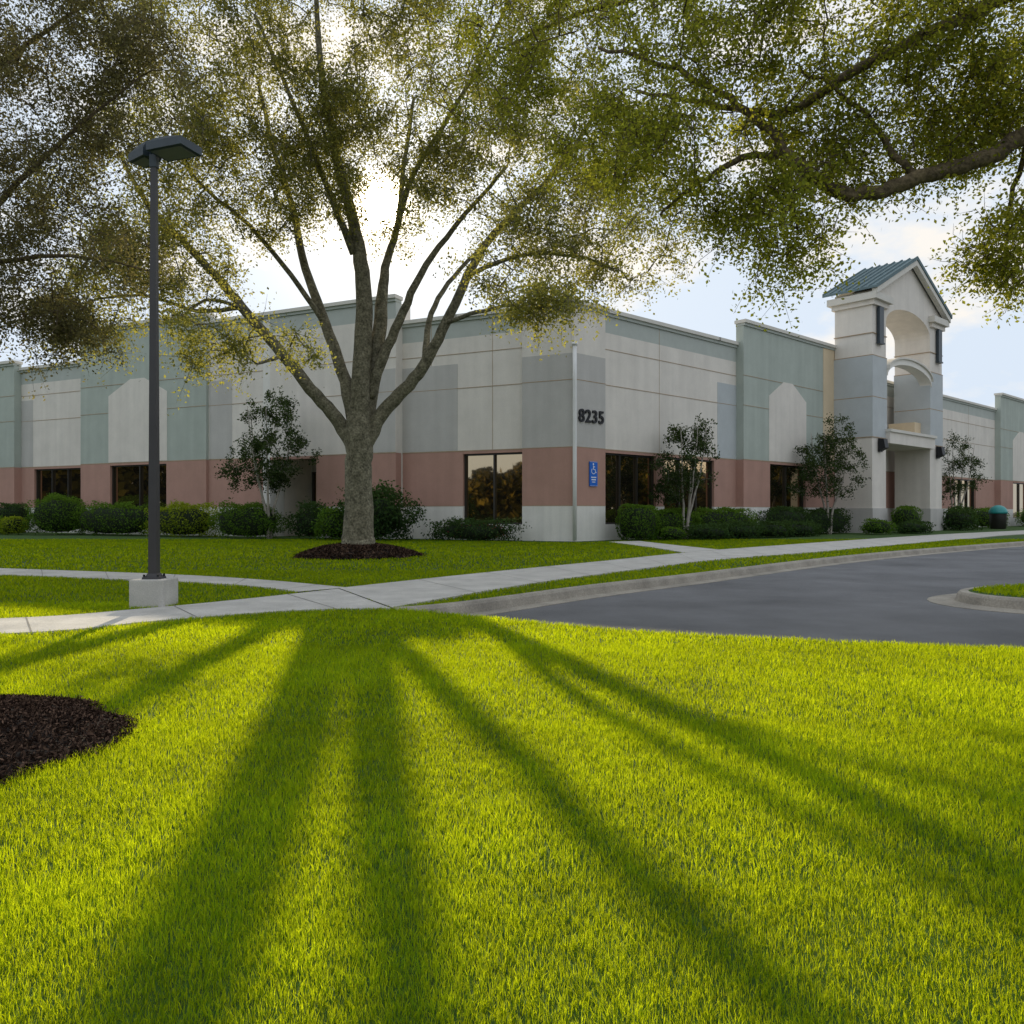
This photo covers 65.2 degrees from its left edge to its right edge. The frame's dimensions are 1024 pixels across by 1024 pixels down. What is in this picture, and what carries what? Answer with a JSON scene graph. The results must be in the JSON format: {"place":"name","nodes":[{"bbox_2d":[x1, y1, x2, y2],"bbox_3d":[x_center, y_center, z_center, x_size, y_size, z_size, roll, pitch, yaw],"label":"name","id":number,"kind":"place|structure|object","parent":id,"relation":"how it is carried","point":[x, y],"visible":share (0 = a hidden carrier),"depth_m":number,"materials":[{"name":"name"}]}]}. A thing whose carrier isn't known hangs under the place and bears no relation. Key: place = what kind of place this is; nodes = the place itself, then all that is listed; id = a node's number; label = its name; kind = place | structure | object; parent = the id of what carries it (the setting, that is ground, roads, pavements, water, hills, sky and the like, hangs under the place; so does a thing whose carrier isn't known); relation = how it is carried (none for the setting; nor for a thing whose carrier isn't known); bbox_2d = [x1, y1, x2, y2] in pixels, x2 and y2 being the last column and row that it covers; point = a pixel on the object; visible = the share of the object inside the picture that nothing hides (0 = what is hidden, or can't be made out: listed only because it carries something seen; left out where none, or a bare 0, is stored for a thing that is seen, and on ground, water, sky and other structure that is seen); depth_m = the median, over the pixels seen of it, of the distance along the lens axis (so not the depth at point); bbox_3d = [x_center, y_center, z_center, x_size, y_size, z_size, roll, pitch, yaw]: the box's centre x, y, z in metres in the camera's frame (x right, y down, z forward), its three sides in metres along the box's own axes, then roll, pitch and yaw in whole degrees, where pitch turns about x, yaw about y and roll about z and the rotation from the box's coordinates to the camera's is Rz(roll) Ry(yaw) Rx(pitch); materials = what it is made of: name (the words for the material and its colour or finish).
{"place":"outdoors","nodes":[
{"label":"outdoors","id":0,"kind":"place"},
{"bbox_2d":[0,568,341,591],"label":"path","id":1,"kind":"structure","parent":0,"point":[279,585],"depth_m":12.98,"materials":[{"name":"concrete"}]},
{"bbox_2d":[0,588,389,634],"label":"path","id":2,"kind":"structure","parent":0,"point":[338,598],"depth_m":8.77,"materials":[{"name":"concrete"}]},
{"bbox_2d":[0,526,1023,1023],"bbox_3d":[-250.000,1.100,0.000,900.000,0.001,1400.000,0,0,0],"label":"lawn","id":3,"kind":"structure","parent":0,"point":[544,844],"depth_m":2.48,"materials":[{"name":"plant"}]},
{"bbox_2d":[0,515,29,534],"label":"shrub","id":4,"kind":"object","parent":3,"relation":"on","point":[11,524],"visible":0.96,"depth_m":38.28,"materials":[{"name":"green plant"}]},
{"bbox_2d":[0,502,34,530],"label":"shrub","id":5,"kind":"object","parent":3,"relation":"on","point":[9,509],"visible":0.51,"depth_m":41.48,"materials":[{"name":"green plant"}]},
{"bbox_2d":[20,492,87,534],"bbox_3d":[-21.866,0.086,38.720,3.120,2.085,3.092,0,0,0],"label":"shrub","id":6,"kind":"object","parent":3,"relation":"on","point":[51,513],"visible":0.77,"depth_m":37.91,"materials":[{"name":"green plant"}]},
{"bbox_2d":[0,693,150,783],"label":"mulch bed","id":7,"kind":"object","parent":3,"relation":"on","point":[38,729],"visible":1,"depth_m":3.79,"materials":[{"name":"brown wood"}]},
{"bbox_2d":[0,0,222,400],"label":"tree","id":8,"kind":"object","parent":3,"relation":"on","point":[65,322],"visible":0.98,"depth_m":11.15,"materials":[{"name":"green plant"}]},
{"bbox_2d":[63,500,167,535],"bbox_3d":[-18.559,0.272,37.460,6.924,1.708,1.946,0,0,28],"label":"hedge","id":9,"kind":"object","parent":3,"relation":"on","point":[117,518],"visible":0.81,"depth_m":36.85,"materials":[{"name":"green plant"}]},
{"bbox_2d":[128,135,201,608],"bbox_3d":[-4.084,-1.580,9.279,0.946,5.460,0.484,0,0,15],"label":"street lamp","id":10,"kind":"object","parent":3,"relation":"on","point":[154,587],"visible":0.87,"depth_m":9.26,"materials":[{"name":"metal"}]},
{"bbox_2d":[139,499,221,536],"bbox_3d":[-14.700,0.247,35.562,4.541,1.766,1.953,0,0,26],"label":"hedge","id":11,"kind":"object","parent":3,"relation":"on","point":[187,519],"visible":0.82,"depth_m":34.91,"materials":[{"name":"green plant"}]},
{"bbox_2d":[204,500,291,538],"bbox_3d":[-11.058,0.285,33.526,4.084,1.681,1.978,0,0,20],"label":"hedge","id":12,"kind":"object","parent":3,"relation":"on","point":[250,519],"visible":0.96,"depth_m":32.96,"materials":[{"name":"green plant"}]},
{"bbox_2d":[214,385,321,538],"bbox_3d":[-10.027,-2.046,32.861,3.920,6.414,3.738,0,0,29],"label":"tree","id":13,"kind":"object","parent":3,"relation":"on","point":[274,473],"visible":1,"depth_m":32.67,"materials":[{"name":"green plant"}]},
{"bbox_2d":[279,496,330,538],"bbox_3d":[-8.263,0.229,32.740,2.778,1.809,2.132,0,0,31],"label":"shrub","id":14,"kind":"object","parent":3,"relation":"on","point":[305,515],"visible":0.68,"depth_m":32.35,"materials":[{"name":"green plant"}]},
{"bbox_2d":[309,504,343,539],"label":"shrub","id":15,"kind":"object","parent":3,"relation":"on","point":[328,529],"visible":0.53,"depth_m":31.00,"materials":[{"name":"green plant"}]},
{"bbox_2d":[293,542,426,559],"bbox_3d":[-3.830,0.929,19.765,3.419,0.438,3.322,0,0,0],"label":"mulch bed","id":16,"kind":"object","parent":3,"relation":"on","point":[340,551],"visible":0.93,"depth_m":18.89,"materials":[{"name":"brown wood"}]},
{"bbox_2d":[7,0,719,544],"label":"tree","id":17,"kind":"object","parent":16,"relation":"on","point":[337,104],"visible":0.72,"depth_m":17.48,"materials":[{"name":"green plant"}]},
{"bbox_2d":[318,479,427,540],"bbox_3d":[-5.256,-0.049,30.990,4.360,2.417,3.102,0,0,42],"label":"shrub","id":18,"kind":"object","parent":3,"relation":"on","point":[388,519],"visible":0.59,"depth_m":30.48,"materials":[{"name":"green plant"}]},
{"bbox_2d":[421,516,531,541],"bbox_3d":[-1.582,0.635,30.747,5.094,1.007,1.956,0,0,31],"label":"shrub","id":19,"kind":"object","parent":3,"relation":"on","point":[453,527],"visible":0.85,"depth_m":30.28,"materials":[{"name":"green plant"}]},
{"bbox_2d":[447,523,506,540],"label":"shrub","id":20,"kind":"object","parent":3,"relation":"on","point":[473,535],"visible":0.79,"depth_m":29.91,"materials":[{"name":"green plant"}]},
{"bbox_2d":[0,256,1023,540],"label":"office building","id":21,"kind":"structure","parent":3,"relation":"on","point":[482,422],"depth_m":37.13,"materials":[{"name":"grey concrete"}]},
{"bbox_2d":[36,468,80,504],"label":"window","id":22,"kind":"structure","parent":21,"relation":"in","point":[67,481],"depth_m":43.00,"materials":[{"name":"brown glass"}]},
{"bbox_2d":[112,464,165,511],"bbox_3d":[-18.281,-0.920,39.406,3.950,2.800,0.140,0,0,26],"label":"window","id":23,"kind":"structure","parent":21,"relation":"in","point":[129,482],"depth_m":39.64,"materials":[{"name":"black glass"}]},
{"bbox_2d":[312,472,315,507],"bbox_3d":[-8.478,-0.410,37.592,2.200,2.980,0.140,0,0,26],"label":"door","id":24,"kind":"structure","parent":21,"relation":"in","point":[313,473],"depth_m":38.01,"materials":[{"name":"glass"}]},
{"bbox_2d":[464,452,521,523],"bbox_3d":[-0.680,-0.920,31.638,2.670,2.800,0.140,0,0,26],"label":"window","id":25,"kind":"structure","parent":21,"relation":"in","point":[492,481],"depth_m":31.64,"materials":[{"name":"black glass"}]},
{"bbox_2d":[589,461,597,485],"bbox_3d":[3.103,-1.450,30.483,0.440,0.940,0.036,0,0,-42],"label":"accessible sign","id":26,"kind":"object","parent":21,"relation":"attached to","point":[593,473],"visible":1,"depth_m":30.47,"materials":[{"name":"blue metal"}]},
{"bbox_2d":[605,453,653,523],"bbox_3d":[4.670,-0.920,32.389,3.240,2.800,0.140,0,0,-42],"label":"window","id":27,"kind":"structure","parent":21,"relation":"in","point":[627,480],"depth_m":32.35,"materials":[{"name":"black glass"}]},
{"bbox_2d":[664,458,711,520],"bbox_3d":[7.654,-0.920,35.076,3.650,2.800,0.140,0,0,-42],"label":"window","id":28,"kind":"structure","parent":21,"relation":"in","point":[703,498],"depth_m":35.82,"materials":[{"name":"brown glass"}]},
{"bbox_2d":[770,464,802,507],"bbox_3d":[13.606,-0.920,39.898,3.450,2.800,0.140,0,0,-42],"label":"window","id":29,"kind":"structure","parent":21,"relation":"in","point":[780,475],"depth_m":39.84,"materials":[{"name":"brown glass"}]},
{"bbox_2d":[955,479,973,512],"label":"window","id":30,"kind":"structure","parent":21,"relation":"in","point":[968,501],"depth_m":57.65,"materials":[{"name":"beige glass"}]},
{"bbox_2d":[1013,483,1023,517],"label":"window","id":31,"kind":"structure","parent":21,"relation":"in","point":[1018,488],"depth_m":64.25,"materials":[{"name":"beige glass"}]},
{"bbox_2d":[615,503,661,540],"bbox_3d":[4.805,0.388,30.667,1.777,1.466,1.385,0,0,-40],"label":"hedge","id":32,"kind":"object","parent":3,"relation":"on","point":[638,521],"visible":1,"depth_m":30.22,"materials":[{"name":"green plant"}]},
{"bbox_2d":[658,525,688,540],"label":"shrub","id":33,"kind":"object","parent":3,"relation":"on","point":[673,533],"visible":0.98,"depth_m":30.69,"materials":[{"name":"green plant"}]},
{"bbox_2d":[650,506,703,538],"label":"hedge","id":34,"kind":"object","parent":3,"relation":"on","point":[672,517],"visible":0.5,"depth_m":31.91,"materials":[{"name":"green plant"}]},
{"bbox_2d":[641,413,719,538],"bbox_3d":[6.754,-1.435,32.445,2.823,5.198,2.864,0,0,43],"label":"tree","id":35,"kind":"object","parent":3,"relation":"on","point":[701,443],"visible":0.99,"depth_m":32.26,"materials":[{"name":"green plant"}]},
{"bbox_2d":[386,0,1023,336],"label":"tree","id":36,"kind":"object","parent":3,"relation":"on","point":[959,153],"visible":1,"depth_m":6.71,"materials":[{"name":"green plant"}]},
{"bbox_2d":[682,520,736,539],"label":"shrub","id":37,"kind":"object","parent":3,"relation":"on","point":[711,531],"visible":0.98,"depth_m":31.45,"materials":[{"name":"green plant"}]},
{"bbox_2d":[691,506,761,525],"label":"hedge","id":38,"kind":"object","parent":3,"relation":"on","point":[722,514],"visible":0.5,"depth_m":34.31,"materials":[{"name":"green plant"}]},
{"bbox_2d":[722,519,772,538],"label":"shrub","id":39,"kind":"object","parent":3,"relation":"on","point":[745,529],"visible":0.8,"depth_m":32.64,"materials":[{"name":"green plant"}]},
{"bbox_2d":[751,518,796,537],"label":"shrub","id":40,"kind":"object","parent":3,"relation":"on","point":[779,529],"visible":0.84,"depth_m":33.96,"materials":[{"name":"green plant"}]},
{"bbox_2d":[755,505,812,524],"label":"hedge","id":41,"kind":"object","parent":3,"relation":"on","point":[781,513],"visible":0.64,"depth_m":36.95,"materials":[{"name":"green plant"}]},
{"bbox_2d":[780,519,827,536],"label":"shrub","id":42,"kind":"object","parent":3,"relation":"on","point":[807,529],"visible":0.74,"depth_m":35.39,"materials":[{"name":"green plant"}]},
{"bbox_2d":[800,507,852,533],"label":"hedge","id":43,"kind":"object","parent":3,"relation":"on","point":[840,520],"visible":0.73,"depth_m":39.64,"materials":[{"name":"green plant"}]},
{"bbox_2d":[784,412,870,533],"bbox_3d":[15.548,-1.843,39.765,4.749,6.020,3.655,0,0,0],"label":"tree","id":44,"kind":"object","parent":3,"relation":"on","point":[814,465],"visible":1,"depth_m":39.28,"materials":[{"name":"green plant"}]},
{"bbox_2d":[858,518,897,534],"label":"shrub","id":45,"kind":"object","parent":3,"relation":"on","point":[875,525],"visible":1,"depth_m":38.78,"materials":[{"name":"green plant"}]},
{"bbox_2d":[890,504,922,532],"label":"shrub","id":46,"kind":"object","parent":3,"relation":"on","point":[901,513],"visible":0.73,"depth_m":42.09,"materials":[{"name":"green plant"}]},
{"bbox_2d":[896,519,935,533],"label":"shrub","id":47,"kind":"object","parent":3,"relation":"on","point":[915,526],"visible":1,"depth_m":40.10,"materials":[{"name":"green plant"}]},
{"bbox_2d":[943,506,979,529],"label":"shrub","id":48,"kind":"object","parent":3,"relation":"on","point":[970,512],"visible":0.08,"depth_m":50.89,"materials":[{"name":"green plant"}]},
{"bbox_2d":[941,500,985,530],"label":"shrub","id":49,"kind":"object","parent":3,"relation":"on","point":[959,518],"visible":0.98,"depth_m":47.44,"materials":[{"name":"green plant"}]},
{"bbox_2d":[942,431,991,508],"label":"tree","id":50,"kind":"object","parent":3,"relation":"on","point":[956,486],"visible":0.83,"depth_m":51.30,"materials":[{"name":"green plant"}]},
{"bbox_2d":[973,507,1009,527],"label":"hedge","id":51,"kind":"object","parent":3,"relation":"on","point":[984,518],"visible":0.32,"depth_m":54.14,"materials":[{"name":"green plant"}]},
{"bbox_2d":[988,505,1007,528],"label":"litter bin","id":52,"kind":"object","parent":3,"relation":"on","point":[998,516],"visible":0.98,"depth_m":51.62,"materials":[{"name":"brown metal"}]},
{"bbox_2d":[1014,509,1023,526],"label":"hedge","id":53,"kind":"object","parent":3,"relation":"on","point":[1021,517],"visible":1,"depth_m":60.27,"materials":[{"name":"green plant"}]},
{"bbox_2d":[0,0,1023,407],"label":"sky","id":54,"kind":"structure","parent":0,"point":[979,363],"materials":[{"name":"white"}]},
{"bbox_2d":[612,541,718,552],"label":"path","id":55,"kind":"structure","parent":0,"point":[677,548],"depth_m":24.77,"materials":[{"name":"concrete"}]},
{"bbox_2d":[339,530,1023,606],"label":"path","id":56,"kind":"structure","parent":0,"point":[398,593],"depth_m":14.66,"materials":[{"name":"concrete"}]},
{"bbox_2d":[486,546,1023,647],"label":"road","id":57,"kind":"structure","parent":0,"point":[880,600],"depth_m":10.37,"materials":[{"name":"grey asphalt"}]},
{"bbox_2d":[391,541,1023,615],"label":"kerb","id":58,"kind":"structure","parent":57,"relation":"on","point":[504,604],"depth_m":12.80,"materials":[{"name":"concrete"}]},
{"bbox_2d":[927,585,1023,613],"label":"kerb","id":59,"kind":"structure","parent":57,"relation":"on","point":[964,598],"depth_m":10.29,"materials":[{"name":"concrete"}]},
{"bbox_2d":[968,586,1023,597],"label":"traffic island","id":60,"kind":"structure","parent":0,"point":[991,593],"depth_m":10.62,"materials":[{"name":"plant"}]},
{"bbox_2d":[973,582,1023,597],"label":"grass","id":61,"kind":"structure","parent":60,"relation":"on","point":[1013,588],"depth_m":10.84,"materials":[{"name":"green plant"}]}
]}

